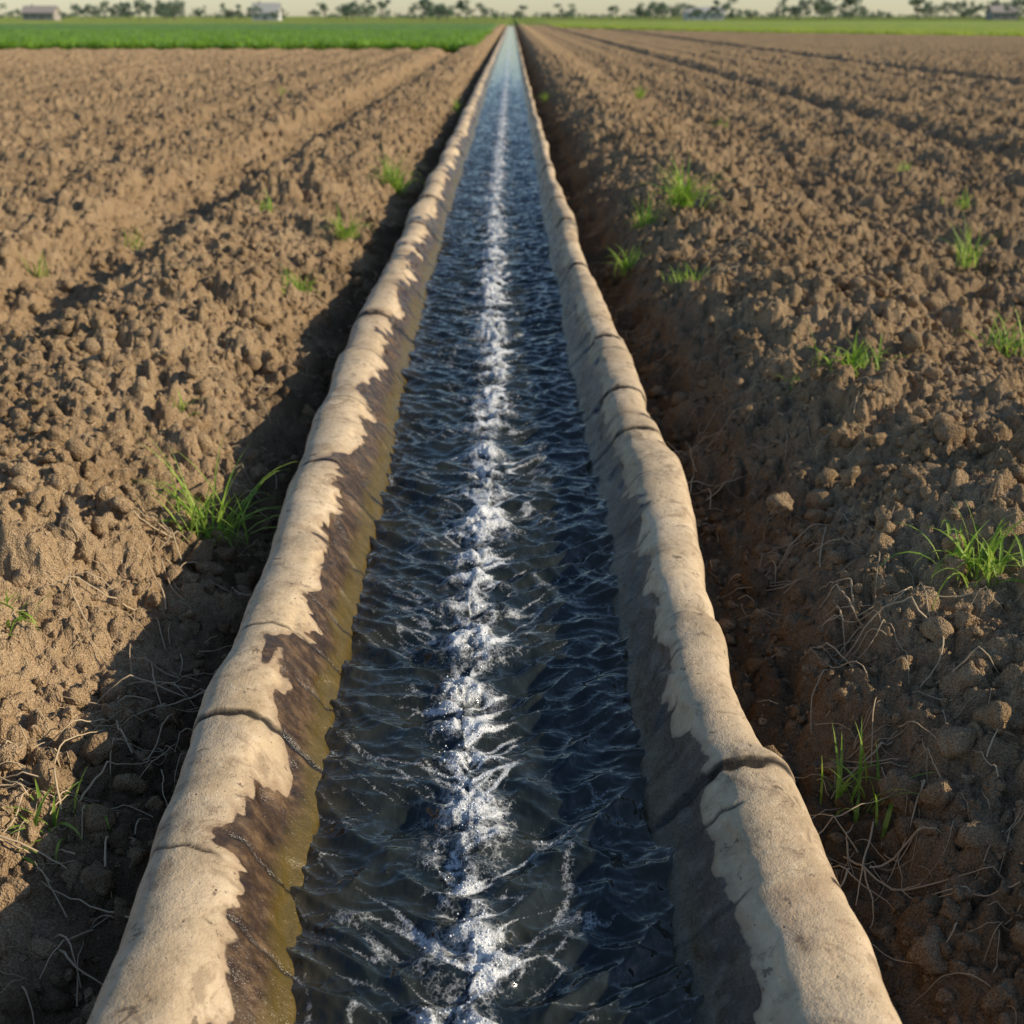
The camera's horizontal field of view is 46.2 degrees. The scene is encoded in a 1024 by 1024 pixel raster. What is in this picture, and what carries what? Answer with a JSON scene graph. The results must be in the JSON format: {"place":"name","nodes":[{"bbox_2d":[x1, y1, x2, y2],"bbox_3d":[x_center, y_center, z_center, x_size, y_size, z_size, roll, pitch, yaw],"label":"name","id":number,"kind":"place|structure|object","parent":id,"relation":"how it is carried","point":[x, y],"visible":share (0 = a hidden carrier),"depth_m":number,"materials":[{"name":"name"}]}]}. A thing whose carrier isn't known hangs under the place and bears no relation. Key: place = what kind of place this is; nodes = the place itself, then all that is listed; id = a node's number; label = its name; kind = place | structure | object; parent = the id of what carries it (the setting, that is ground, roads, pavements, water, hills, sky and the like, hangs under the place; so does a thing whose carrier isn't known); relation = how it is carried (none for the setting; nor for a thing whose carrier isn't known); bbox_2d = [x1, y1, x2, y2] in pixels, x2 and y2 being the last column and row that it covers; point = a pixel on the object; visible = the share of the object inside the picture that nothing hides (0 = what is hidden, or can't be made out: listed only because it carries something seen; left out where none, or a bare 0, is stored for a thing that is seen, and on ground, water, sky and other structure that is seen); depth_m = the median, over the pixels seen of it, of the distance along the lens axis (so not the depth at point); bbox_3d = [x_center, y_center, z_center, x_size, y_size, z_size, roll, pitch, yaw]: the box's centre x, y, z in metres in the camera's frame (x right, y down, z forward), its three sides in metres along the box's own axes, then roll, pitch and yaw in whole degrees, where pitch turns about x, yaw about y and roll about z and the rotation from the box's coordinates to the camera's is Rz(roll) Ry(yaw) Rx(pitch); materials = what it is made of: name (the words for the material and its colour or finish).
{"place":"outdoors","nodes":[
{"label":"outdoors","id":0,"kind":"place"},
{"bbox_2d":[0,23,498,49],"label":"green crop field","id":1,"kind":"structure","parent":0,"point":[236,36],"depth_m":85.70,"materials":[{"name":"green plant"}]},
{"bbox_2d":[286,26,702,1023],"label":"canal water","id":2,"kind":"structure","parent":0,"point":[570,892],"depth_m":3.11,"materials":[{"name":"blue liquid"}]},
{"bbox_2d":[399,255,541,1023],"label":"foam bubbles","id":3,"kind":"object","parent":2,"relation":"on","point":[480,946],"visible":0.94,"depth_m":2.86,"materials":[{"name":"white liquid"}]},
{"bbox_2d":[87,25,901,1023],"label":"concrete irrigation canal","id":4,"kind":"structure","parent":0,"point":[767,929],"depth_m":2.77,"materials":[{"name":"beige concrete"}]},
{"bbox_2d":[0,16,1023,1023],"bbox_3d":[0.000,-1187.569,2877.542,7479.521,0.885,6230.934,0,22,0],"label":"ground","id":5,"kind":"structure","parent":0,"point":[855,85],"depth_m":6.74,"materials":[{"name":"soil"}]},
{"bbox_2d":[1,588,51,635],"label":"grass tuft","id":6,"kind":"object","parent":5,"relation":"on","point":[21,617],"visible":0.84,"depth_m":3.39,"materials":[{"name":"green plant"}]},
{"bbox_2d":[15,251,49,277],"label":"grass tuft","id":7,"kind":"object","parent":5,"relation":"on","point":[39,265],"visible":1,"depth_m":8.76,"materials":[{"name":"green plant"}]},
{"bbox_2d":[20,4,60,19],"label":"farmhouse","id":8,"kind":"object","parent":5,"relation":"on","point":[31,12],"visible":0.91,"depth_m":495.72,"materials":[{"name":"tile"}]},
{"bbox_2d":[5,768,109,865],"bbox_3d":[-1.092,0.685,2.711,0.368,0.125,0.265,0,22,0],"label":"grass tuft","id":9,"kind":"object","parent":5,"relation":"on","point":[54,821],"visible":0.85,"depth_m":2.71,"materials":[{"name":"green plant"}]},
{"bbox_2d":[121,226,145,250],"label":"grass tuft","id":10,"kind":"object","parent":5,"relation":"on","point":[136,241],"visible":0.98,"depth_m":10.29,"materials":[{"name":"green plant"}]},
{"bbox_2d":[145,155,155,161],"bbox_3d":[-4.237,-4.112,14.027,0.132,0.103,0.180,0,22,0],"label":"field stone","id":11,"kind":"object","parent":5,"relation":"on","point":[149,158],"visible":0.62,"depth_m":13.99,"materials":[{"name":"stone"}]},
{"bbox_2d":[154,388,203,415],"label":"grass tuft","id":12,"kind":"object","parent":5,"relation":"on","point":[181,405],"visible":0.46,"depth_m":5.26,"materials":[{"name":"green plant"}]},
{"bbox_2d":[132,431,300,547],"bbox_3d":[-1.031,-0.078,4.243,0.726,0.460,0.615,-8,24,-18],"label":"grass tuft","id":13,"kind":"object","parent":5,"relation":"on","point":[201,521],"visible":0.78,"depth_m":4.26,"materials":[{"name":"green plant"}]},
{"bbox_2d":[251,189,275,211],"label":"grass tuft","id":14,"kind":"object","parent":5,"relation":"on","point":[265,207],"visible":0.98,"depth_m":9.89,"materials":[{"name":"green plant"}]},
{"bbox_2d":[250,1,282,20],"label":"white farmhouse","id":15,"kind":"object","parent":5,"relation":"on","point":[269,8],"visible":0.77,"depth_m":463.49,"materials":[{"name":"metal"}]},
{"bbox_2d":[277,264,328,294],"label":"grass tuft","id":16,"kind":"object","parent":5,"relation":"on","point":[298,286],"visible":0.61,"depth_m":7.53,"materials":[{"name":"green plant"}]},
{"bbox_2d":[323,207,373,239],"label":"grass tuft","id":17,"kind":"object","parent":5,"relation":"on","point":[349,232],"visible":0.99,"depth_m":9.15,"materials":[{"name":"green plant"}]},
{"bbox_2d":[360,141,427,193],"bbox_3d":[-1.236,-3.605,12.486,0.793,0.565,0.931,0,22,0],"label":"grass tuft","id":18,"kind":"object","parent":5,"relation":"on","point":[396,185],"visible":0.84,"depth_m":12.48,"materials":[{"name":"green plant"}]},
{"bbox_2d":[452,97,462,112],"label":"grass tuft","id":19,"kind":"object","parent":5,"relation":"on","point":[456,106],"visible":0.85,"depth_m":23.25,"materials":[{"name":"green plant"}]},
{"bbox_2d":[0,94,1023,1023],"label":"soil clods","id":20,"kind":"object","parent":5,"relation":"on","point":[930,950],"visible":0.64,"depth_m":4.05,"materials":[{"name":"brown soil"}]},
{"bbox_2d":[0,150,1023,1023],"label":"dry straw","id":21,"kind":"object","parent":5,"relation":"on","point":[862,864],"visible":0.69,"depth_m":3.23,"materials":[{"name":"beige plant"}]},
{"bbox_2d":[0,0,1023,20],"bbox_3d":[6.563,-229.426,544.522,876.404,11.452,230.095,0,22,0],"label":"distant tree row","id":22,"kind":"object","parent":5,"relation":"on","point":[170,9],"visible":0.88,"depth_m":487.00,"materials":[{"name":"green plant"}]},
{"bbox_2d":[539,90,551,101],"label":"grass tuft","id":23,"kind":"object","parent":5,"relation":"on","point":[544,98],"visible":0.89,"depth_m":26.35,"materials":[{"name":"green plant"}]},
{"bbox_2d":[599,239,649,279],"bbox_3d":[0.874,-1.810,8.508,0.502,0.286,0.448,-5,23,-11],"label":"grass tuft","id":24,"kind":"object","parent":5,"relation":"on","point":[627,263],"visible":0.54,"depth_m":8.53,"materials":[{"name":"green plant"}]},
{"bbox_2d":[632,82,651,98],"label":"grass tuft","id":25,"kind":"object","parent":5,"relation":"on","point":[640,94],"visible":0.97,"depth_m":24.52,"materials":[{"name":"green plant"}]},
{"bbox_2d":[624,189,664,228],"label":"grass tuft","id":26,"kind":"object","parent":5,"relation":"on","point":[647,217],"visible":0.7,"depth_m":9.54,"materials":[{"name":"green plant"}]},
{"bbox_2d":[629,152,731,207],"bbox_3d":[1.337,-2.564,9.197,0.740,0.514,0.726,-12,25,-27],"label":"grass tuft","id":27,"kind":"object","parent":5,"relation":"on","point":[682,196],"visible":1,"depth_m":9.28,"materials":[{"name":"green plant"}]},
{"bbox_2d":[658,261,710,283],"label":"grass tuft","id":28,"kind":"object","parent":5,"relation":"on","point":[686,274],"visible":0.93,"depth_m":7.51,"materials":[{"name":"green plant"}]},
{"bbox_2d":[682,5,725,19],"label":"farm barn","id":29,"kind":"structure","parent":5,"relation":"on","point":[700,16],"depth_m":504.36,"materials":[{"name":"metal"}]},
{"bbox_2d":[766,492,793,517],"bbox_3d":[0.973,-0.024,4.325,0.099,0.096,0.113,14,26,30],"label":"field stone","id":30,"kind":"object","parent":5,"relation":"on","point":[779,505],"visible":1,"depth_m":4.29,"materials":[{"name":"stone"}]},
{"bbox_2d":[800,319,907,376],"bbox_3d":[1.515,-0.709,5.301,0.450,0.296,0.425,-9,24,-20],"label":"grass tuft","id":31,"kind":"object","parent":5,"relation":"on","point":[854,359],"visible":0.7,"depth_m":5.27,"materials":[{"name":"green plant"}]},
{"bbox_2d":[820,722,936,838],"bbox_3d":[0.852,0.640,2.851,0.234,0.210,0.342,-14,26,-30],"label":"grass tuft","id":32,"kind":"object","parent":5,"relation":"on","point":[841,788],"visible":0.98,"depth_m":2.91,"materials":[{"name":"green plant"}]},
{"bbox_2d":[890,162,910,170],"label":"grass tuft","id":33,"kind":"object","parent":5,"relation":"on","point":[907,168],"visible":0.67,"depth_m":12.90,"materials":[{"name":"green plant"}]},
{"bbox_2d":[894,435,909,447],"bbox_3d":[1.478,-0.253,4.491,0.096,0.069,0.096,0,22,0],"label":"field stone","id":34,"kind":"object","parent":5,"relation":"on","point":[901,441],"visible":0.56,"depth_m":4.47,"materials":[{"name":"stone"}]},
{"bbox_2d":[879,501,1023,607],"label":"grass tuft","id":35,"kind":"object","parent":5,"relation":"on","point":[993,563],"visible":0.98,"depth_m":3.46,"materials":[{"name":"green plant"}]},
{"bbox_2d":[938,589,981,624],"bbox_3d":[1.270,0.288,3.363,0.199,0.133,0.137,0,22,0],"label":"field stone","id":36,"kind":"object","parent":5,"relation":"on","point":[962,604],"visible":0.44,"depth_m":3.33,"materials":[{"name":"stone"}]},
{"bbox_2d":[942,188,977,209],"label":"grass tuft","id":37,"kind":"object","parent":5,"relation":"on","point":[967,201],"visible":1,"depth_m":10.52,"materials":[{"name":"green plant"}]},
{"bbox_2d":[941,213,999,268],"bbox_3d":[3.214,-1.916,8.403,0.413,0.391,0.404,-16,27,-33],"label":"grass tuft","id":38,"kind":"object","parent":5,"relation":"on","point":[960,255],"visible":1,"depth_m":8.42,"materials":[{"name":"green plant"}]},
{"bbox_2d":[955,305,1023,356],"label":"grass tuft","id":39,"kind":"object","parent":5,"relation":"on","point":[1009,343],"visible":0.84,"depth_m":5.94,"materials":[{"name":"green plant"}]},
{"bbox_2d":[984,5,1020,19],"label":"brick farmhouse","id":40,"kind":"object","parent":5,"relation":"on","point":[995,12],"visible":0.81,"depth_m":504.83,"materials":[{"name":"tile"}]},
{"bbox_2d":[0,0,1023,15],"label":"sky","id":41,"kind":"structure","parent":0,"point":[293,7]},
{"bbox_2d":[535,21,1023,35],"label":"yellow green crop field","id":42,"kind":"structure","parent":0,"point":[998,28],"depth_m":173.26,"materials":[{"name":"plant"}]},
{"bbox_2d":[774,374,800,389],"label":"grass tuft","id":43,"kind":"object","parent":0,"point":[790,379],"visible":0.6,"depth_m":5.32,"materials":[{"name":"green plant"}]}
]}

